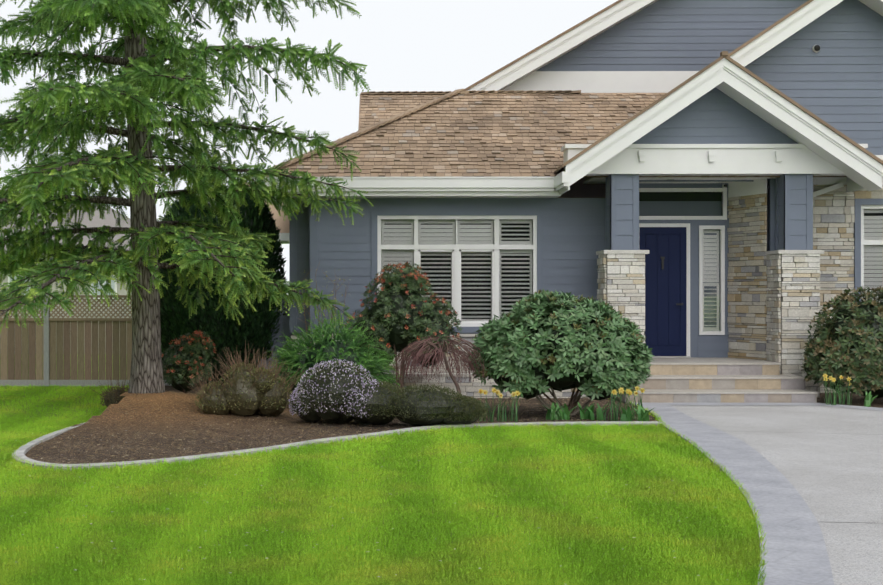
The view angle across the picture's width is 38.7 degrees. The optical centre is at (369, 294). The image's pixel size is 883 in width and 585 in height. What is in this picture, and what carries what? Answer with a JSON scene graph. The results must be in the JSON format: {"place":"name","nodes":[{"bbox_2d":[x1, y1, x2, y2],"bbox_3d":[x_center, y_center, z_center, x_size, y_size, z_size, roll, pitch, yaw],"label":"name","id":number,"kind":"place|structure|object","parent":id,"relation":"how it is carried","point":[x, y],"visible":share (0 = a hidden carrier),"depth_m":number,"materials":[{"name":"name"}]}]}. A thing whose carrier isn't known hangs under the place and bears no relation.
{"place":"outdoors","nodes":[
{"label":"outdoors","id":0,"kind":"place"},
{"bbox_2d":[0,260,131,353],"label":"neighbour house walls","id":1,"kind":"structure","parent":0,"point":[115,287],"depth_m":38.21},
{"bbox_2d":[0,184,288,255],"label":"neighboring house roof","id":2,"kind":"structure","parent":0,"point":[110,220],"depth_m":40.84,"materials":[{"name":"grey"}]},
{"bbox_2d":[278,233,288,243],"bbox_3d":[-2.536,-1.264,28.340,2.100,0.220,0.620,0,0,1],"label":"wing gutter","id":3,"kind":"object","parent":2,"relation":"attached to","point":[283,238],"depth_m":28.02,"materials":[{"name":"white paint"}]},
{"bbox_2d":[0,0,372,393],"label":"deodar tree","id":4,"kind":"object","parent":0,"point":[62,98],"depth_m":18.52,"materials":[{"name":"green plant"}]},
{"bbox_2d":[0,0,617,294],"label":"sky","id":5,"kind":"structure","parent":0,"point":[404,45],"materials":[{"name":"white"}]},
{"bbox_2d":[0,304,767,584],"bbox_3d":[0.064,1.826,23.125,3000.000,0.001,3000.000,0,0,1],"label":"lawn","id":6,"kind":"structure","parent":0,"point":[376,451],"depth_m":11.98,"materials":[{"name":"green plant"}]},
{"bbox_2d":[0,294,287,386],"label":"wooden fence","id":7,"kind":"object","parent":6,"relation":"on","point":[33,353],"visible":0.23,"depth_m":24.88,"materials":[{"name":"brown wood"}]},
{"bbox_2d":[12,421,659,470],"bbox_3d":[-0.034,1.798,15.832,8.147,0.055,5.792,0,0,1],"label":"garden edging","id":8,"kind":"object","parent":6,"relation":"on","point":[21,451],"depth_m":15.04,"materials":[{"name":"grey concrete"}]},
{"bbox_2d":[25,385,656,463],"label":"bed mulch","id":9,"kind":"object","parent":6,"relation":"on","point":[156,399],"visible":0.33,"depth_m":16.83,"materials":[{"name":"brown wood"}]},
{"bbox_2d":[158,187,287,386],"bbox_3d":[-2.968,-0.163,24.455,2.772,3.977,1.873,0,0,1],"label":"cedar hedge","id":10,"kind":"object","parent":9,"relation":"on","point":[224,333],"visible":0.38,"depth_m":23.81,"materials":[{"name":"green plant"}]},
{"bbox_2d":[267,311,401,394],"bbox_3d":[-0.591,0.988,19.840,2.280,1.476,1.727,0,0,1],"label":"green shrub","id":11,"kind":"object","parent":9,"relation":"on","point":[326,347],"visible":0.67,"depth_m":19.58,"materials":[{"name":"green plant"}]},
{"bbox_2d":[382,373,588,398],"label":"stone planter wall","id":12,"kind":"structure","parent":9,"relation":"on","point":[471,389],"depth_m":21.82,"materials":[{"name":"grey stone"}]},
{"bbox_2d":[100,262,882,426],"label":"shrub leaves","id":13,"kind":"object","parent":9,"relation":"on","point":[536,344],"visible":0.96,"depth_m":18.27,"materials":[{"name":"green plant"}]},
{"bbox_2d":[475,374,877,421],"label":"daffodils","id":14,"kind":"object","parent":9,"relation":"on","point":[625,414],"visible":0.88,"depth_m":17.98,"materials":[{"name":"plant"}]},
{"bbox_2d":[90,262,875,414],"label":"shrubs","id":15,"kind":"object","parent":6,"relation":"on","point":[574,399],"visible":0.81,"depth_m":18.36,"materials":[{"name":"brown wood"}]},
{"bbox_2d":[296,269,349,318],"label":"shrub new leaves","id":16,"kind":"object","parent":15,"relation":"on","point":[326,287],"visible":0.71,"depth_m":21.35,"materials":[{"name":"green plant"}]},
{"bbox_2d":[392,346,491,384],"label":"laceleaf maple leaves","id":17,"kind":"object","parent":15,"relation":"attached to","point":[442,366],"visible":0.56,"depth_m":18.28,"materials":[{"name":"brown plant"}]},
{"bbox_2d":[289,0,882,360],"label":"house wall","id":18,"kind":"structure","parent":6,"relation":"on","point":[836,81],"depth_m":23.08,"materials":[{"name":"wood"}]},
{"bbox_2d":[258,298,290,377],"bbox_3d":[-1.811,0.901,24.163,0.671,1.850,0.100,0,0,1],"label":"painted grey gate","id":19,"kind":"object","parent":18,"relation":"attached to","point":[283,321],"visible":0.1,"depth_m":24.14,"materials":[{"name":"paint"}]},
{"bbox_2d":[257,0,882,357],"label":"house trim","id":20,"kind":"structure","parent":18,"relation":"attached to","point":[820,149],"depth_m":22.77,"materials":[{"name":"white wood"}]},
{"bbox_2d":[381,192,882,330],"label":"house window glass","id":21,"kind":"object","parent":20,"relation":"in","point":[532,252],"visible":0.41,"depth_m":23.16,"materials":[{"name":"glass"}]},
{"bbox_2d":[263,0,882,197],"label":"cedar roof shingles","id":22,"kind":"object","parent":18,"relation":"on","point":[484,133],"visible":0.38,"depth_m":24.30,"materials":[{"name":"brown wood"}]},
{"bbox_2d":[291,185,882,397],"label":"stone veneer","id":23,"kind":"object","parent":18,"relation":"attached to","point":[802,286],"visible":0.5,"depth_m":22.89,"materials":[{"name":"beige stone"}]},
{"bbox_2d":[639,227,685,355],"bbox_3d":[5.565,-0.047,23.781,0.890,2.455,0.060,0,0,1],"label":"front door","id":24,"kind":"structure","parent":18,"relation":"in","point":[665,316],"depth_m":23.76,"materials":[{"name":"blue wood"}]},
{"bbox_2d":[613,357,817,402],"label":"front steps","id":25,"kind":"structure","parent":6,"relation":"on","point":[705,380],"depth_m":21.30,"materials":[{"name":"beige stone"}]},
{"bbox_2d":[632,403,882,584],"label":"driveway border","id":26,"kind":"object","parent":6,"relation":"on","point":[797,553],"visible":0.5,"depth_m":10.84,"materials":[{"name":"concrete"}]},
{"bbox_2d":[670,405,882,584],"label":"concrete driveway","id":27,"kind":"structure","parent":6,"relation":"on","point":[835,480],"depth_m":13.47,"materials":[{"name":"grey concrete"}]},
{"bbox_2d":[745,431,878,522],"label":"driveway joints","id":28,"kind":"object","parent":27,"relation":"on","point":[831,433],"depth_m":16.05,"materials":[{"name":"grey concrete"}]},
{"bbox_2d":[817,393,882,407],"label":"bed mulch","id":29,"kind":"object","parent":6,"relation":"on","point":[857,399],"depth_m":21.34,"materials":[{"name":"brown wood"}]},
{"bbox_2d":[384,192,882,318],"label":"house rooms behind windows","id":30,"kind":"object","parent":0,"point":[643,196],"depth_m":23.31,"materials":[{"name":"white"}]},
{"bbox_2d":[661,45,819,304],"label":"house fixtures","id":31,"kind":"object","parent":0,"point":[816,47],"visible":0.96,"depth_m":23.69,"materials":[{"name":"black metal"}]}
]}

